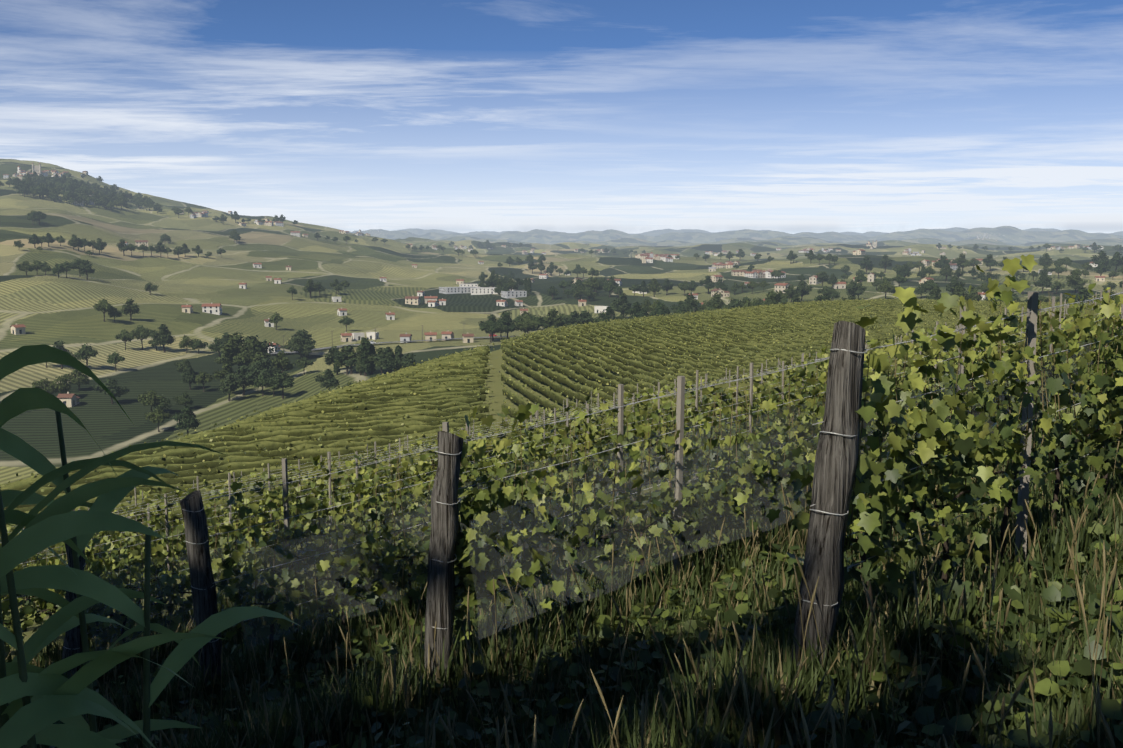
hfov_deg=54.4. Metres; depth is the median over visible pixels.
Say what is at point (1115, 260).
tree
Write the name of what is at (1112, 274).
tree
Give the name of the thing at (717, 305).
tree
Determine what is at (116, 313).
tree
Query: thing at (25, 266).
tree
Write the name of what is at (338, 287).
tree
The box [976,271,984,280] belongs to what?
tree
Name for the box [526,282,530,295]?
tree
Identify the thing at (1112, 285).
tree
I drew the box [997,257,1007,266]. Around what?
tree
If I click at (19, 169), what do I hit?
village house
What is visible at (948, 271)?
tree
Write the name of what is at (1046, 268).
tree
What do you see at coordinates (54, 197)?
tree
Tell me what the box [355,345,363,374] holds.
tree
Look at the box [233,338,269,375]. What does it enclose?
tree
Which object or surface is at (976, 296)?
tree
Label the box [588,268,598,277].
tree
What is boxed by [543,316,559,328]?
tree
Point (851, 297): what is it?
tree
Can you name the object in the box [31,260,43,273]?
tree
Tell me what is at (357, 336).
house
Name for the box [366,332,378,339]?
house
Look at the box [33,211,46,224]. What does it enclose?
tree
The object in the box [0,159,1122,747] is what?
terrain ground
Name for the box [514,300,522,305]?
farm
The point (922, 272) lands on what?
tree
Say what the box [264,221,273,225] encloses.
village house
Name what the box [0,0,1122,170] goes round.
sky
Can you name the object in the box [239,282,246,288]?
farm
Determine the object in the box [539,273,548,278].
farm
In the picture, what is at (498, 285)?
tree
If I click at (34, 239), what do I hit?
tree
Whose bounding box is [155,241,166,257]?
tree
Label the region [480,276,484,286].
tree
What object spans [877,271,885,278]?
tree
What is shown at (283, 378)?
tree
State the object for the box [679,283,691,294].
tree
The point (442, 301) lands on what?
house
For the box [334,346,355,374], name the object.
tree
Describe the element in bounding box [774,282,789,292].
village house
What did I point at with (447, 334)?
house
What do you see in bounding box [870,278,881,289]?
tree
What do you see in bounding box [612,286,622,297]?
tree
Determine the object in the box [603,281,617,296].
tree
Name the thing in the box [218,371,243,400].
tree
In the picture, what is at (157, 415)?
tree
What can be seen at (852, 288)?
tree
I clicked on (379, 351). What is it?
tree
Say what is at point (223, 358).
tree
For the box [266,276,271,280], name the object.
house
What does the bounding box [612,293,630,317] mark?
tree
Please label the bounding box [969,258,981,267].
tree
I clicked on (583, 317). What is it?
tree
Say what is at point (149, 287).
tree
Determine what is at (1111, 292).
tree
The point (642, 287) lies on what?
tree
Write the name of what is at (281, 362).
tree
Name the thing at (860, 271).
tree
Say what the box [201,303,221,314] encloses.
house
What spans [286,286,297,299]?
tree
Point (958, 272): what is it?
tree
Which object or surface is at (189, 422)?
tree
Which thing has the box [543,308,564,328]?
tree
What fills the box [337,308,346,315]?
farm
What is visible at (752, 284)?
tree
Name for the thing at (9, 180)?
tree
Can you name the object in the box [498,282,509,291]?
tree
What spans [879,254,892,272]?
tree
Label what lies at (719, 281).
tree
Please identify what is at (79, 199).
tree
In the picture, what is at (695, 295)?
house
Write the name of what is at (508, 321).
tree
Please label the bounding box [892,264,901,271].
tree
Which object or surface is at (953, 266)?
village house
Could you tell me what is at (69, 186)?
tree
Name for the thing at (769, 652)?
grass
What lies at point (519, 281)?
tree
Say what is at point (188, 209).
tree
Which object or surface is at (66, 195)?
tree
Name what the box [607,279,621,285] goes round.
village house
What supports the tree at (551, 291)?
on the terrain ground at (48, 307)
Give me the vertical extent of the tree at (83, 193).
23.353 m
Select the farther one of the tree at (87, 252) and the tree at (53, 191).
the tree at (53, 191)
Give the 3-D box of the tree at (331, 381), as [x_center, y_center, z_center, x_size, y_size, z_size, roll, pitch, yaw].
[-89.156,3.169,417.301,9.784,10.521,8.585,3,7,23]
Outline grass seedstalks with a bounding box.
[8,426,1122,747]
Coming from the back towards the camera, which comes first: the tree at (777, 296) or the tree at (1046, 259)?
the tree at (1046, 259)
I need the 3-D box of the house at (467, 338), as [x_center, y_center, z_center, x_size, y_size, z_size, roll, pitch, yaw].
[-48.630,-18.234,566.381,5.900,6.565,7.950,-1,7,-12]
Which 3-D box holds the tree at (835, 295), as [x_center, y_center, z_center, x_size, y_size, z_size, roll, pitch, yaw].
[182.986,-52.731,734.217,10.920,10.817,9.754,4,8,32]
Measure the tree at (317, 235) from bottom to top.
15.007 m
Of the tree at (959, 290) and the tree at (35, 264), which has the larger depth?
the tree at (35, 264)
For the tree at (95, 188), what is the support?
on the terrain ground at (48, 307)
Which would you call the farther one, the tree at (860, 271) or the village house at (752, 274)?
the village house at (752, 274)
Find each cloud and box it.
[0,61,1122,233]
[285,216,1122,230]
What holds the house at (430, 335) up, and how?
on the terrain ground at (48, 307)
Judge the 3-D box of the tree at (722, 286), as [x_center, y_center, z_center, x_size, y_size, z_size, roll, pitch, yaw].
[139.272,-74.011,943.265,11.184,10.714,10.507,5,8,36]
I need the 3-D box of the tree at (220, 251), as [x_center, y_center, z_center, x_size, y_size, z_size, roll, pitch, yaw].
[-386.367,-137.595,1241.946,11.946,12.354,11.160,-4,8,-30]
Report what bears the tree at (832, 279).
on the terrain ground at (48, 307)
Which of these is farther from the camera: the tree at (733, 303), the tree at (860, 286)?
the tree at (860, 286)
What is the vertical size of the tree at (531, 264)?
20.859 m
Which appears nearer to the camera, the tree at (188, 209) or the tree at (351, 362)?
the tree at (351, 362)
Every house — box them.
[10,323,25,334]
[17,166,25,172]
[57,392,79,406]
[135,240,147,246]
[181,304,192,312]
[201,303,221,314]
[253,263,261,267]
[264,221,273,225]
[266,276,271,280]
[274,278,281,283]
[275,222,282,226]
[290,231,299,236]
[340,332,352,341]
[352,332,364,339]
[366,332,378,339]
[399,333,411,342]
[404,296,419,304]
[424,295,437,303]
[424,331,436,340]
[438,298,445,304]
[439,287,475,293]
[441,330,453,339]
[459,284,479,286]
[462,333,473,342]
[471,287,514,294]
[496,299,507,306]
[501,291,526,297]
[578,299,586,305]
[594,306,609,312]
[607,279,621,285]
[645,257,652,262]
[688,293,697,299]
[711,274,722,281]
[711,288,729,296]
[714,264,724,268]
[726,263,732,268]
[731,269,746,275]
[744,271,757,277]
[753,271,765,277]
[763,271,771,277]
[772,271,785,277]
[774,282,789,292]
[809,275,820,284]
[833,281,845,288]
[853,249,864,254]
[867,272,875,281]
[919,277,934,283]
[921,259,929,265]
[949,263,957,269]
[978,292,986,299]
[1095,276,1104,280]
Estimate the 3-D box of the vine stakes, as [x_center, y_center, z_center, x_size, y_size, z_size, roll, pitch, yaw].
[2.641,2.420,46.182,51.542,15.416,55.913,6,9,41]
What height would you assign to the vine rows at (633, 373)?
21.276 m
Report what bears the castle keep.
on the terrain ground at (48, 307)
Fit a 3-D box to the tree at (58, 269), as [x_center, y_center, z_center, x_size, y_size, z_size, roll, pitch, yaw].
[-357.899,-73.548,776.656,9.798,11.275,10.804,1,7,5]
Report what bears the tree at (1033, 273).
on the terrain ground at (48, 307)
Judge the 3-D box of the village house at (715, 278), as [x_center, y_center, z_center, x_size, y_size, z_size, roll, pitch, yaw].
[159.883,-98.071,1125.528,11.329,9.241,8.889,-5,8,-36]
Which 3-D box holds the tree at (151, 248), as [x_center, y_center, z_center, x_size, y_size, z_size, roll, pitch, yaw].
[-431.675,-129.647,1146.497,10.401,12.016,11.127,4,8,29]
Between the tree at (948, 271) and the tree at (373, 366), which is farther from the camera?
the tree at (948, 271)
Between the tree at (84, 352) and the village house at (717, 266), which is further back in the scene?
the village house at (717, 266)
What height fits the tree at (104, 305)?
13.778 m
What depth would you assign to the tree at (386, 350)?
438.25 m
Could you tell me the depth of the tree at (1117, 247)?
2525.26 m
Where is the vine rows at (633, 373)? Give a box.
[501,299,1099,427]
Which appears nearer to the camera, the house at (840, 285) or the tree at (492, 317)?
the tree at (492, 317)
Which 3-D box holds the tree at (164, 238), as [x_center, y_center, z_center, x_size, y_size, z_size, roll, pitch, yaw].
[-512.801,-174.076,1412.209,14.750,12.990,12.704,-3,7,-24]
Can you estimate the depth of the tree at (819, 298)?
549.49 m
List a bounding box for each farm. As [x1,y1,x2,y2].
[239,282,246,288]
[264,318,273,326]
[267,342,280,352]
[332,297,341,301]
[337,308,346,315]
[380,277,386,281]
[385,312,394,319]
[417,290,424,295]
[428,300,438,306]
[456,279,464,283]
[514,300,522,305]
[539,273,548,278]
[709,267,715,271]
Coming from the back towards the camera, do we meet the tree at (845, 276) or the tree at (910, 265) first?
the tree at (910, 265)
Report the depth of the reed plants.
3.37 m
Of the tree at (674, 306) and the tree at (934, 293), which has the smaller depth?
the tree at (934, 293)
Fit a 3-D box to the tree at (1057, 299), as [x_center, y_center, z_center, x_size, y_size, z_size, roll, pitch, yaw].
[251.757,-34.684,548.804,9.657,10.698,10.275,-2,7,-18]
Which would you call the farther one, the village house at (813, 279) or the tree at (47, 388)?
the village house at (813, 279)
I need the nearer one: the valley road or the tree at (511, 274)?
the valley road
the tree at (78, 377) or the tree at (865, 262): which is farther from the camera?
the tree at (865, 262)
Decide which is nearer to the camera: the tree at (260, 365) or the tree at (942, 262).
the tree at (260, 365)
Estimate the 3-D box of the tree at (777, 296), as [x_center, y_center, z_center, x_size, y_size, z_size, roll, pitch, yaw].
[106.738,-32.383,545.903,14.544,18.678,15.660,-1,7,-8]
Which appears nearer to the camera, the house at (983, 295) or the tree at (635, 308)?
the tree at (635, 308)
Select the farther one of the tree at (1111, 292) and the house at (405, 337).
the house at (405, 337)
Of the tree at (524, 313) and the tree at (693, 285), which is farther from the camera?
the tree at (693, 285)
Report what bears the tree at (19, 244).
on the terrain ground at (48, 307)
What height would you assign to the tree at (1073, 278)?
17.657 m
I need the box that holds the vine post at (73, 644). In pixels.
[63,544,87,677]
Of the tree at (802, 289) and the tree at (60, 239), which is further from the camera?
the tree at (60, 239)
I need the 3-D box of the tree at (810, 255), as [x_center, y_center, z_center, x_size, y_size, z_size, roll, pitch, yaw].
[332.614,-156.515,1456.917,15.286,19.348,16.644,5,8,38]
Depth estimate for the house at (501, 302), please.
842.56 m
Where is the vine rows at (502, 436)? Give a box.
[8,308,1120,595]
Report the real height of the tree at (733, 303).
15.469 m
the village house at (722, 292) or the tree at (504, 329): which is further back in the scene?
the village house at (722, 292)
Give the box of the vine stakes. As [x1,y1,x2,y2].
[1,286,1122,627]
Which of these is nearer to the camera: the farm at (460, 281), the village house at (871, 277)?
the village house at (871, 277)
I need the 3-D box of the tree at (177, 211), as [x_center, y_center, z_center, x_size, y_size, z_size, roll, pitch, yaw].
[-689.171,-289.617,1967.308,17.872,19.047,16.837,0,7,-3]
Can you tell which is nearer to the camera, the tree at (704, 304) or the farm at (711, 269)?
the tree at (704, 304)
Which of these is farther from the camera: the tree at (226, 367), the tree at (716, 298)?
the tree at (716, 298)
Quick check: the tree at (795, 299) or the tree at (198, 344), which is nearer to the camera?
the tree at (198, 344)
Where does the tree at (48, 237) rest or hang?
on the terrain ground at (48, 307)
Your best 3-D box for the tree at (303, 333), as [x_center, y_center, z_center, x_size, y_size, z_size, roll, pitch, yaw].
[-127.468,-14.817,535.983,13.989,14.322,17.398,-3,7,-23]
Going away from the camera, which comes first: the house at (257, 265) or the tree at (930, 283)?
the tree at (930, 283)
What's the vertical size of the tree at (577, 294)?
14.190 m
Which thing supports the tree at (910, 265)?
on the terrain ground at (48, 307)
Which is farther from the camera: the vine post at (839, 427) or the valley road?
the valley road
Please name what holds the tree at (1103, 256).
on the terrain ground at (48, 307)
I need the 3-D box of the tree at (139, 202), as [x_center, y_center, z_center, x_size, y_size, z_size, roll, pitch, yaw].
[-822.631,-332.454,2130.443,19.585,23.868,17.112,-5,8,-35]
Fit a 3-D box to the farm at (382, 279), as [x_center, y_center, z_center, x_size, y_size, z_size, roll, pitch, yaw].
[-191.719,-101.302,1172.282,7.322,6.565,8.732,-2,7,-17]
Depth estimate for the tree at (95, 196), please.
1850.18 m
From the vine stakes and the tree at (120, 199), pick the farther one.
the tree at (120, 199)
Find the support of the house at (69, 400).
on the terrain ground at (48, 307)
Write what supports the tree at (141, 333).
on the terrain ground at (48, 307)
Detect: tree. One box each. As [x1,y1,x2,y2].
[5,177,11,186]
[12,177,20,185]
[13,240,24,247]
[15,261,32,275]
[18,179,29,188]
[19,185,30,196]
[24,177,33,185]
[27,214,38,224]
[28,234,40,247]
[29,186,38,196]
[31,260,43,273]
[32,377,56,395]
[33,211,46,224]
[37,185,45,198]
[39,237,46,247]
[39,262,50,275]
[42,233,54,246]
[47,188,58,200]
[48,194,58,201]
[48,375,71,393]
[51,263,65,277]
[52,340,75,368]
[55,235,64,245]
[55,261,75,277]
[63,191,72,202]
[63,369,89,390]
[65,182,76,190]
[67,190,75,203]
[68,234,80,249]
[69,258,92,276]
[73,238,83,250]
[74,187,82,191]
[74,343,98,366]
[76,195,82,205]
[78,190,88,197]
[79,260,94,279]
[81,238,88,250]
[82,195,94,205]
[85,250,92,256]
[89,240,96,252]
[91,186,101,190]
[91,193,98,200]
[92,379,128,403]
[93,238,106,254]
[93,298,114,321]
[94,199,102,205]
[100,197,108,207]
[106,201,115,211]
[106,352,124,370]
[108,191,117,200]
[108,307,122,320]
[114,329,133,349]
[116,197,126,209]
[116,239,130,255]
[121,298,139,320]
[128,243,137,255]
[131,325,152,348]
[135,198,142,208]
[136,243,147,256]
[137,390,163,410]
[140,200,149,210]
[144,282,158,294]
[144,408,171,431]
[147,337,161,350]
[148,245,154,255]
[149,324,175,351]
[152,396,171,412]
[153,204,161,212]
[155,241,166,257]
[159,235,170,241]
[173,208,182,217]
[173,246,182,257]
[173,392,193,405]
[173,405,200,432]
[174,358,192,368]
[177,362,189,371]
[178,335,195,352]
[179,244,190,256]
[180,366,196,389]
[184,207,192,216]
[191,338,207,353]
[192,245,202,256]
[195,372,214,391]
[207,337,220,356]
[212,362,235,394]
[214,354,234,365]
[216,248,225,253]
[217,332,230,347]
[218,214,227,221]
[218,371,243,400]
[220,332,253,372]
[227,335,277,365]
[230,211,239,222]
[230,234,240,243]
[232,365,256,395]
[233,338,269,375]
[245,363,262,378]
[247,357,279,387]
[252,345,269,362]
[253,373,269,395]
[263,383,280,396]
[267,370,293,398]
[269,312,282,329]
[271,350,293,371]
[279,214,285,221]
[283,335,313,356]
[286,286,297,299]
[286,329,316,356]
[295,357,313,374]
[302,279,318,296]
[314,233,320,240]
[314,369,339,391]
[315,282,325,295]
[323,346,338,371]
[330,279,340,293]
[333,350,340,374]
[334,284,342,294]
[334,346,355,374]
[335,345,356,373]
[338,316,354,331]
[339,280,349,291]
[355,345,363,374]
[360,337,371,375]
[367,347,383,374]
[369,344,376,373]
[372,347,393,372]
[379,351,397,371]
[394,345,403,371]
[400,352,415,368]
[478,272,487,278]
[479,314,499,340]
[479,320,502,342]
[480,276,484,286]
[485,274,497,286]
[496,278,501,294]
[497,310,518,338]
[497,321,507,339]
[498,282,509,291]
[503,274,508,282]
[505,257,512,265]
[507,270,514,277]
[507,279,517,290]
[513,314,521,322]
[514,278,523,290]
[515,315,539,333]
[517,311,533,335]
[524,278,526,290]
[525,254,533,261]
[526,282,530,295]
[528,260,537,273]
[531,315,549,330]
[535,261,545,273]
[538,254,545,262]
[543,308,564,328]
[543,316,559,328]
[546,262,557,273]
[547,285,558,299]
[558,280,570,288]
[559,313,569,321]
[564,311,578,325]
[570,282,581,298]
[571,264,580,277]
[573,285,586,299]
[575,310,592,324]
[578,268,587,277]
[579,287,597,301]
[582,279,589,286]
[587,277,602,296]
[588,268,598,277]
[592,317,606,322]
[597,277,606,289]
[598,306,616,321]
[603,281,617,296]
[607,276,619,291]
[607,303,620,312]
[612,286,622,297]
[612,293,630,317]
[616,314,627,320]
[624,302,640,318]
[628,284,638,295]
[636,281,648,296]
[637,307,648,317]
[640,299,652,312]
[647,278,661,296]
[649,300,660,310]
[649,301,669,315]
[660,278,673,294]
[670,301,683,309]
[677,281,690,293]
[677,293,698,312]
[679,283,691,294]
[688,280,697,292]
[698,300,708,309]
[699,275,714,293]
[702,254,710,260]
[708,292,727,308]
[709,302,720,310]
[716,278,727,286]
[716,283,728,290]
[725,251,734,260]
[727,298,741,308]
[731,282,739,294]
[735,249,744,260]
[739,282,746,292]
[742,299,752,306]
[746,281,759,293]
[751,298,763,305]
[759,281,769,291]
[763,291,786,303]
[764,290,789,304]
[770,270,777,280]
[773,270,784,280]
[778,290,787,297]
[784,284,800,301]
[786,250,797,263]
[787,296,800,302]
[795,280,813,300]
[804,250,814,260]
[814,253,825,259]
[814,295,822,300]
[816,285,834,294]
[817,272,828,285]
[821,294,830,300]
[825,254,833,264]
[827,274,837,288]
[827,288,840,299]
[830,255,838,261]
[840,264,849,272]
[841,273,848,280]
[846,280,864,299]
[848,295,855,299]
[854,273,866,283]
[855,282,866,297]
[856,269,865,275]
[860,256,873,273]
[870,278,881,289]
[876,280,894,297]
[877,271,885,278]
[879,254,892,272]
[879,277,890,283]
[891,274,906,286]
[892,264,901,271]
[896,264,912,276]
[906,261,914,268]
[914,283,928,297]
[915,261,924,270]
[917,266,927,277]
[921,279,939,290]
[925,266,935,276]
[925,286,940,299]
[933,255,950,268]
[939,264,953,280]
[946,276,964,292]
[950,283,971,300]
[954,267,965,279]
[956,253,971,269]
[967,286,982,301]
[968,267,977,278]
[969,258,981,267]
[975,282,988,290]
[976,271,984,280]
[980,272,997,281]
[982,254,997,270]
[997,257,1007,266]
[1000,291,1020,301]
[1028,270,1038,280]
[1033,272,1052,292]
[1038,253,1052,265]
[1038,295,1048,302]
[1039,264,1053,273]
[1051,281,1065,293]
[1051,295,1067,302]
[1053,258,1066,265]
[1053,265,1067,278]
[1063,256,1072,267]
[1066,269,1087,292]
[1068,287,1092,302]
[1069,281,1082,292]
[1081,262,1091,271]
[1082,269,1089,275]
[1089,242,1097,252]
[1090,250,1109,264]
[1094,261,1111,275]
[1098,287,1114,299]
[1102,281,1116,289]
[1108,252,1122,271]
[1108,271,1119,279]
[1112,244,1122,249]
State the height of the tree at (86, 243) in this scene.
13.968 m
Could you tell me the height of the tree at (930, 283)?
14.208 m
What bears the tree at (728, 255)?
on the terrain ground at (48, 307)
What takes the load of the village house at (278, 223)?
on the terrain ground at (48, 307)
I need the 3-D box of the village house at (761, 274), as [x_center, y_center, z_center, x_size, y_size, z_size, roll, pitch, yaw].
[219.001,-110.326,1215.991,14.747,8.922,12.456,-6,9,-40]
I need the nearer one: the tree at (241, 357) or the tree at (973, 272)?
the tree at (241, 357)
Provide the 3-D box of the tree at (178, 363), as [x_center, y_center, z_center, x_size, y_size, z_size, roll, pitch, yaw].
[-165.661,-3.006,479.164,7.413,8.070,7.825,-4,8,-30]
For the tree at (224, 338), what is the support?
on the terrain ground at (48, 307)
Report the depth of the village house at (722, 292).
883.19 m
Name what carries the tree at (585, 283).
on the terrain ground at (48, 307)
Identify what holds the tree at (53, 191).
on the terrain ground at (48, 307)
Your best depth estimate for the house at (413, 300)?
844.48 m
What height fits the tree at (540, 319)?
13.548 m
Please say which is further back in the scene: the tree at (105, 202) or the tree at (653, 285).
the tree at (105, 202)
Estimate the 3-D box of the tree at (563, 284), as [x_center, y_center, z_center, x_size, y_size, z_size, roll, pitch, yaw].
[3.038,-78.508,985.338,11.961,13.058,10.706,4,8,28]
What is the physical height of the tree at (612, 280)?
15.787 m
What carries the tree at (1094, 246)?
on the terrain ground at (48, 307)
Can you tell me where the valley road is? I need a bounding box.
[270,336,513,353]
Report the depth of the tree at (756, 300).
577.08 m
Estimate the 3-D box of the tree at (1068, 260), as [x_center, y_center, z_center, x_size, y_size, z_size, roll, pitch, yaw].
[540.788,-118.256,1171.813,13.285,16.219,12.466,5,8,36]
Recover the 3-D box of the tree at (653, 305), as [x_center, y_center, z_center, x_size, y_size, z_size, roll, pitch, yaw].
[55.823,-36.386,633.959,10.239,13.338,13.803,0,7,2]
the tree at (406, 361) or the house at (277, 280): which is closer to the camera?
the tree at (406, 361)
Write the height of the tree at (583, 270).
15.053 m
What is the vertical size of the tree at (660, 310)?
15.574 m
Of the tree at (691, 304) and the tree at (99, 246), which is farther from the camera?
the tree at (99, 246)
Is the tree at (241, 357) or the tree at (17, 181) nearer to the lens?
the tree at (241, 357)
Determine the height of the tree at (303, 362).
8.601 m
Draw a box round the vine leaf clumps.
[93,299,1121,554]
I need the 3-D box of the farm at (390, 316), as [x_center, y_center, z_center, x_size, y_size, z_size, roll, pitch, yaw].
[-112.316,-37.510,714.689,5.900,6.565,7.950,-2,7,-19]
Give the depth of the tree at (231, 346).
479.46 m
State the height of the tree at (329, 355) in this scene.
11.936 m
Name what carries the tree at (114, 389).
on the terrain ground at (48, 307)
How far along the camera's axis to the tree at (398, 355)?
436.00 m
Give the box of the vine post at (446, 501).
[424,432,461,686]
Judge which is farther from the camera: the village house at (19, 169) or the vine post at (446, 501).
the village house at (19, 169)
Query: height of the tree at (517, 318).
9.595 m
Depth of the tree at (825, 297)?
560.23 m
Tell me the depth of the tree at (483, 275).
1246.85 m
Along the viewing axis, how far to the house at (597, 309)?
756.28 m
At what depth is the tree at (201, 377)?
440.65 m
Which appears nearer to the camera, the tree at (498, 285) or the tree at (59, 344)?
the tree at (59, 344)
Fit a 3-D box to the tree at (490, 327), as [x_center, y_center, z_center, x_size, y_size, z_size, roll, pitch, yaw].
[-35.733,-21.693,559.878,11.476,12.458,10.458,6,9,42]
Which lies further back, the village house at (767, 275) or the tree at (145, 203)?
the tree at (145, 203)
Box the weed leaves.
[20,457,1122,747]
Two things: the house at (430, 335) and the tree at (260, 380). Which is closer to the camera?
the tree at (260, 380)
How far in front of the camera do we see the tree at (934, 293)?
546.98 m
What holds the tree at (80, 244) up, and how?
on the terrain ground at (48, 307)
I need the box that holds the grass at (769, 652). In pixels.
[5,408,1122,747]
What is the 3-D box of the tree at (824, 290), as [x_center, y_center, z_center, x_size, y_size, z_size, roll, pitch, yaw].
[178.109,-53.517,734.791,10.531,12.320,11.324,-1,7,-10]
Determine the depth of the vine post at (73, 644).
12.28 m
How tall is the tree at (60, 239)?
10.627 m
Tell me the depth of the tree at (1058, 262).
1153.82 m
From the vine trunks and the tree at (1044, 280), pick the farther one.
the tree at (1044, 280)
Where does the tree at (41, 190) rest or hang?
on the terrain ground at (48, 307)
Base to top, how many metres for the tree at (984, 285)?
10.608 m
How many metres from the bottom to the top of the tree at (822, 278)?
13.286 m
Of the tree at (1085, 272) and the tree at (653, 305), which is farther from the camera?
the tree at (1085, 272)
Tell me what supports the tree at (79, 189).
on the terrain ground at (48, 307)
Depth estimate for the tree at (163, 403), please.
396.03 m
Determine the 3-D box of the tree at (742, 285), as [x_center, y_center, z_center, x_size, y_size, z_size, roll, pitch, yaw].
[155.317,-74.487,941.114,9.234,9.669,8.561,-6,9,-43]
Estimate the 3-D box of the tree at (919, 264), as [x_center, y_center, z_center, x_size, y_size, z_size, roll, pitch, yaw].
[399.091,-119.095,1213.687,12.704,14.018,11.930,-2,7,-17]
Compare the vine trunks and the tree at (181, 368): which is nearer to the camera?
the vine trunks
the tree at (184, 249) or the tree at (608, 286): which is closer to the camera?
the tree at (608, 286)
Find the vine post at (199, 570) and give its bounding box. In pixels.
[181,493,224,692]
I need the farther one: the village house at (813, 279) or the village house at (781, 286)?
the village house at (813, 279)
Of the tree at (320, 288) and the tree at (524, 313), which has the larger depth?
the tree at (320, 288)
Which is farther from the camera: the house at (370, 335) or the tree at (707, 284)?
the tree at (707, 284)
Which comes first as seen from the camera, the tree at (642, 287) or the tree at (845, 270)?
the tree at (642, 287)
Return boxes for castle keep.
[32,163,40,172]
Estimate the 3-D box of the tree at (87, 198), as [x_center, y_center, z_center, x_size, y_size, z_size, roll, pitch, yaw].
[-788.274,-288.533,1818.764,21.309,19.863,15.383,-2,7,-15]
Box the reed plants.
[0,344,301,747]
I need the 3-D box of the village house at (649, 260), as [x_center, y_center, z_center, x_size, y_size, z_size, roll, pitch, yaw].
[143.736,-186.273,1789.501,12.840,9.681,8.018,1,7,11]
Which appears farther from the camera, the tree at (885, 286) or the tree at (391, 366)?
the tree at (885, 286)
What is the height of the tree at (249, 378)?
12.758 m
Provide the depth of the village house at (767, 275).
1214.58 m
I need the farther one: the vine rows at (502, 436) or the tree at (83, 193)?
the tree at (83, 193)
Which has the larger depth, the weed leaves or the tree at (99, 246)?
the tree at (99, 246)
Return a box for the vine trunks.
[3,287,1122,674]
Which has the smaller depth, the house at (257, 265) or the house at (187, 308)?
the house at (187, 308)
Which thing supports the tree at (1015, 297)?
on the terrain ground at (48, 307)
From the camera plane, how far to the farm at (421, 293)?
951.90 m
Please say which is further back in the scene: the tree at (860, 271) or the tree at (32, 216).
the tree at (32, 216)
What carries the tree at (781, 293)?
on the terrain ground at (48, 307)
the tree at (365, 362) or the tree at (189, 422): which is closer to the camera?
the tree at (189, 422)
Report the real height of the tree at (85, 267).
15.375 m
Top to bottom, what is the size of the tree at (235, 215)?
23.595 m
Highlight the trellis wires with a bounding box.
[0,292,1122,633]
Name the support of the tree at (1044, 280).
on the terrain ground at (48, 307)
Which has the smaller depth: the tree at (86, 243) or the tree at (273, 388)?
the tree at (273, 388)
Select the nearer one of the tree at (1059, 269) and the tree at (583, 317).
the tree at (583, 317)
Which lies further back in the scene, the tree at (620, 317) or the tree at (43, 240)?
the tree at (43, 240)
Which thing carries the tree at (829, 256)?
on the terrain ground at (48, 307)
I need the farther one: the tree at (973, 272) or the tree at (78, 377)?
the tree at (973, 272)
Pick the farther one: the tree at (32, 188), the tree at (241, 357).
the tree at (32, 188)
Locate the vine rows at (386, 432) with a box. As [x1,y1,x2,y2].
[0,346,489,538]
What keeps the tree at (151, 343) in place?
on the terrain ground at (48, 307)
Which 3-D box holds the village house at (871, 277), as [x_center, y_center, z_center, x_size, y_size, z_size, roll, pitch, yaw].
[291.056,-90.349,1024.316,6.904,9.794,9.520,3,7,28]
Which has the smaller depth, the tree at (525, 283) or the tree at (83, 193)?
the tree at (525, 283)
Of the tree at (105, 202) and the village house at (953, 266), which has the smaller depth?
the village house at (953, 266)
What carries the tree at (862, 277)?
on the terrain ground at (48, 307)
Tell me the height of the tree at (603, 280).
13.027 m
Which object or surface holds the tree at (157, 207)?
on the terrain ground at (48, 307)
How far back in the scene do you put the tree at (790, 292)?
709.44 m
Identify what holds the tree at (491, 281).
on the terrain ground at (48, 307)
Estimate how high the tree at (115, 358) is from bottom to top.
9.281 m
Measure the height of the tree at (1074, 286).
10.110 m
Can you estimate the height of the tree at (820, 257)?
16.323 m
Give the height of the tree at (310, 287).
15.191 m
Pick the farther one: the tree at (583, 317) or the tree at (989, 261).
the tree at (989, 261)
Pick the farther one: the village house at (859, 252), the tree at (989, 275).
the village house at (859, 252)
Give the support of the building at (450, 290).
on the terrain ground at (48, 307)
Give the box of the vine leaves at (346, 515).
[0,283,1122,652]
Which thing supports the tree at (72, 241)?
on the terrain ground at (48, 307)
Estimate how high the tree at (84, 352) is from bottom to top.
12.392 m
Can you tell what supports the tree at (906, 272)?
on the terrain ground at (48, 307)
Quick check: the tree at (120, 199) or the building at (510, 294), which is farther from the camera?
the tree at (120, 199)
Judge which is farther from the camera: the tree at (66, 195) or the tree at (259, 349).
the tree at (66, 195)
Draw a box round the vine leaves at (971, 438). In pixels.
[85,254,1122,652]
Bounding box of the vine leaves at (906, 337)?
[0,293,1120,553]
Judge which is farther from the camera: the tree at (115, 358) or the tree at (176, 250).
the tree at (176, 250)
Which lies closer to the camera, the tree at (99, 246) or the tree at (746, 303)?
the tree at (746, 303)
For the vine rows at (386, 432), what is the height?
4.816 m
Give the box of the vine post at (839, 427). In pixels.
[791,321,866,676]
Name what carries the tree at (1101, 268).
on the terrain ground at (48, 307)

